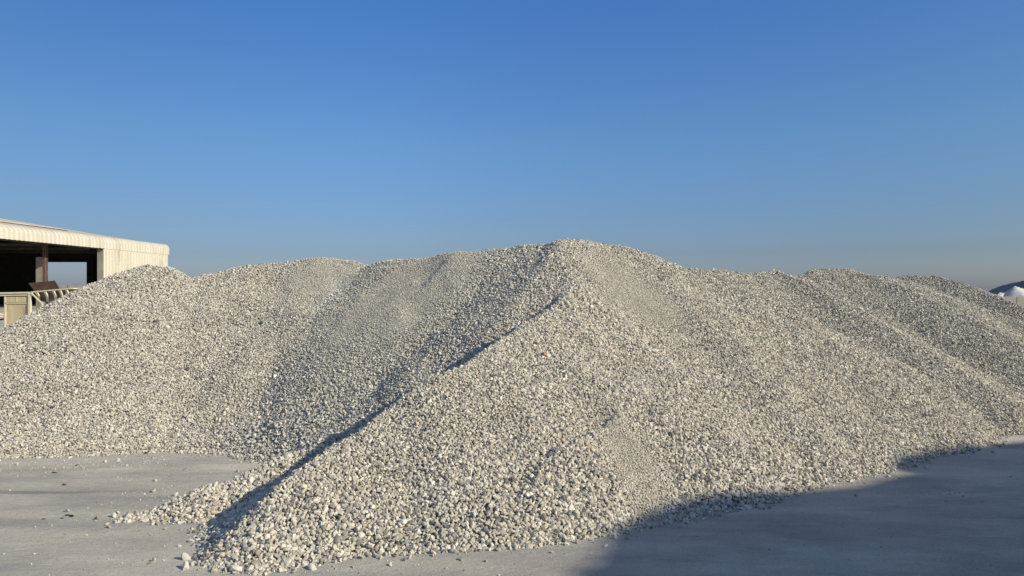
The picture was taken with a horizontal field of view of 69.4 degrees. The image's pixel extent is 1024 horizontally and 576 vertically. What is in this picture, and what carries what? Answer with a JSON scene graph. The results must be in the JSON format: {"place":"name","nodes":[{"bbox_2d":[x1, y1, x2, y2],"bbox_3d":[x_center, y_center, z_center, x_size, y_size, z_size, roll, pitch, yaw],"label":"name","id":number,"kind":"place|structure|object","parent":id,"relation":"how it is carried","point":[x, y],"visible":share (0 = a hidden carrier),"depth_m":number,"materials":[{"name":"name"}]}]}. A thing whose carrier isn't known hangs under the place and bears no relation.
{"place":"outdoors","nodes":[
{"label":"outdoors","id":0,"kind":"place"},
{"bbox_2d":[54,285,83,290],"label":"boundary wall","id":1,"kind":"structure","parent":0,"point":[68,286],"depth_m":130.00,"materials":[{"name":"concrete"}]},
{"bbox_2d":[0,304,1023,575],"bbox_3d":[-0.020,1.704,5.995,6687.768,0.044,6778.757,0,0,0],"label":"ground","id":2,"kind":"structure","parent":0,"point":[982,530],"depth_m":5.11,"materials":[{"name":"grey concrete"}]},
{"bbox_2d":[0,281,77,325],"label":"feed hopper","id":3,"kind":"object","parent":2,"relation":"on","point":[16,307],"visible":0.68,"depth_m":25.00,"materials":[{"name":"beige metal"}]},
{"bbox_2d":[0,218,168,307],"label":"shed","id":4,"kind":"structure","parent":2,"relation":"on","point":[29,252],"depth_m":70.72,"materials":[{"name":"beige metal"}]},
{"bbox_2d":[0,264,197,458],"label":"gravel heap","id":5,"kind":"object","parent":2,"relation":"on","point":[112,349],"visible":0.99,"depth_m":8.72,"materials":[{"name":"gravel"}]},
{"bbox_2d":[182,561,188,569],"bbox_3d":[-1.971,1.681,4.466,0.039,0.060,0.044,0,0,-26],"label":"stone","id":6,"kind":"object","parent":2,"relation":"on","point":[185,565],"visible":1,"depth_m":4.46,"materials":[{"name":"stone"}]},
{"bbox_2d":[181,552,190,559],"bbox_3d":[-2.044,1.689,4.635,0.060,0.064,0.035,0,0,0],"label":"stone","id":7,"kind":"object","parent":2,"relation":"on","point":[185,556],"visible":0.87,"depth_m":4.62,"materials":[{"name":"stone"}]},
{"bbox_2d":[158,257,367,453],"bbox_3d":[-2.750,0.664,11.175,6.100,2.272,7.350,0,0,0],"label":"gravel heap","id":8,"kind":"object","parent":2,"relation":"on","point":[234,354],"visible":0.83,"depth_m":9.51,"materials":[{"name":"gravel"}]},
{"bbox_2d":[308,563,316,570],"bbox_3d":[-1.209,1.694,4.476,0.054,0.054,0.031,0,0,0],"label":"stone","id":9,"kind":"object","parent":2,"relation":"on","point":[311,567],"visible":1,"depth_m":4.47,"materials":[{"name":"stone"}]},
{"bbox_2d":[0,433,1023,575],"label":"gravel chips","id":10,"kind":"object","parent":2,"relation":"on","point":[213,568],"visible":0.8,"depth_m":5.34,"materials":[{"name":"gravel"}]},
{"bbox_2d":[117,238,1004,574],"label":"gravel heap","id":11,"kind":"object","parent":2,"relation":"on","point":[439,372],"visible":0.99,"depth_m":6.92,"materials":[{"name":"gravel"}]},
{"bbox_2d":[229,565,242,571],"bbox_3d":[-1.656,1.687,4.436,0.078,0.056,0.054,0,0,0],"label":"stone","id":12,"kind":"object","parent":11,"relation":"on","point":[235,568],"visible":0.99,"depth_m":4.42,"materials":[{"name":"stone"}]},
{"bbox_2d":[246,565,253,570],"bbox_3d":[-1.571,1.679,4.430,0.040,0.039,0.052,0,0,39],"label":"stone","id":13,"kind":"object","parent":11,"relation":"on","point":[250,568],"visible":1,"depth_m":4.42,"materials":[{"name":"stone"}]},
{"bbox_2d":[264,533,269,539],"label":"stone","id":14,"kind":"object","parent":11,"relation":"on","point":[266,535],"visible":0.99,"depth_m":4.62,"materials":[{"name":"stone"}]},
{"bbox_2d":[264,552,273,555],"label":"stone","id":15,"kind":"object","parent":11,"relation":"on","point":[268,553],"visible":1,"depth_m":4.52,"materials":[{"name":"stone"}]},
{"bbox_2d":[283,558,291,563],"bbox_3d":[-1.372,1.682,4.527,0.039,0.048,0.062,0,0,36],"label":"stone","id":16,"kind":"object","parent":11,"relation":"on","point":[287,560],"visible":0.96,"depth_m":4.51,"materials":[{"name":"stone"}]},
{"bbox_2d":[291,517,296,523],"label":"stone","id":17,"kind":"object","parent":11,"relation":"on","point":[293,520],"visible":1,"depth_m":4.77,"materials":[{"name":"stone"}]},
{"bbox_2d":[300,484,307,488],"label":"stone","id":18,"kind":"object","parent":11,"relation":"on","point":[303,486],"visible":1,"depth_m":5.01,"materials":[{"name":"stone"}]},
{"bbox_2d":[303,530,309,535],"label":"stone","id":19,"kind":"object","parent":11,"relation":"on","point":[306,533],"visible":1,"depth_m":4.71,"materials":[{"name":"stone"}]},
{"bbox_2d":[331,544,336,550],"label":"stone","id":20,"kind":"object","parent":11,"relation":"on","point":[334,546],"visible":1,"depth_m":4.65,"materials":[{"name":"stone"}]},
{"bbox_2d":[356,539,362,545],"bbox_3d":[-0.975,1.627,4.732,0.041,0.039,0.024,0,0,0],"label":"stone","id":21,"kind":"object","parent":11,"relation":"on","point":[359,542],"visible":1,"depth_m":4.72,"materials":[{"name":"stone"}]},
{"bbox_2d":[399,519,405,523],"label":"stone","id":22,"kind":"object","parent":11,"relation":"on","point":[402,521],"visible":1,"depth_m":4.89,"materials":[{"name":"stone"}]},
{"bbox_2d":[468,537,474,544],"bbox_3d":[-0.265,1.650,4.811,0.048,0.055,0.029,0,0,-31],"label":"stone","id":23,"kind":"object","parent":11,"relation":"on","point":[472,539],"visible":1,"depth_m":4.80,"materials":[{"name":"stone"}]},
{"bbox_2d":[482,527,488,532],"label":"stone","id":24,"kind":"object","parent":11,"relation":"on","point":[485,529],"visible":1,"depth_m":4.87,"materials":[{"name":"stone"}]},
{"bbox_2d":[498,544,505,549],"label":"stone","id":25,"kind":"object","parent":11,"relation":"on","point":[501,546],"visible":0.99,"depth_m":4.79,"materials":[{"name":"stone"}]},
{"bbox_2d":[525,543,532,547],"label":"stone","id":26,"kind":"object","parent":11,"relation":"on","point":[528,545],"visible":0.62,"depth_m":4.82,"materials":[{"name":"stone"}]},
{"bbox_2d":[599,518,604,524],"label":"stone","id":27,"kind":"object","parent":11,"relation":"on","point":[601,521],"visible":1,"depth_m":5.13,"materials":[{"name":"stone"}]},
{"bbox_2d":[687,268,1023,434],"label":"gravel heap","id":28,"kind":"object","parent":2,"relation":"on","point":[998,404],"visible":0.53,"depth_m":10.17,"materials":[{"name":"gravel"}]},
{"bbox_2d":[795,268,1023,395],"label":"gravel heap","id":29,"kind":"object","parent":2,"relation":"on","point":[987,342],"visible":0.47,"depth_m":11.63,"materials":[{"name":"gravel"}]},
{"bbox_2d":[897,275,1023,320],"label":"gravel heap","id":30,"kind":"object","parent":2,"relation":"on","point":[989,301],"visible":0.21,"depth_m":14.71,"materials":[{"name":"gravel"}]},
{"bbox_2d":[988,281,1023,294],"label":"mineral heap","id":31,"kind":"object","parent":2,"relation":"on","point":[1002,289],"visible":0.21,"depth_m":48.63,"materials":[{"name":"grey gravel"}]},
{"bbox_2d":[1003,286,1023,296],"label":"mineral heap","id":32,"kind":"object","parent":2,"relation":"on","point":[1014,291],"visible":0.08,"depth_m":42.20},
{"bbox_2d":[0,0,1023,286],"label":"sky","id":33,"kind":"structure","parent":0,"point":[794,138],"materials":[{"name":"blue"}]},
{"bbox_2d":[978,287,996,291],"bbox_3d":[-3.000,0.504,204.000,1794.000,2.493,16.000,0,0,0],"label":"terrain","id":34,"kind":"structure","parent":0,"point":[987,289],"depth_m":199.19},
{"bbox_2d":[1004,297,1023,306],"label":"concrete wall","id":35,"kind":"structure","parent":0,"point":[1019,300],"depth_m":40.00,"materials":[{"name":"grey concrete"}]}
]}

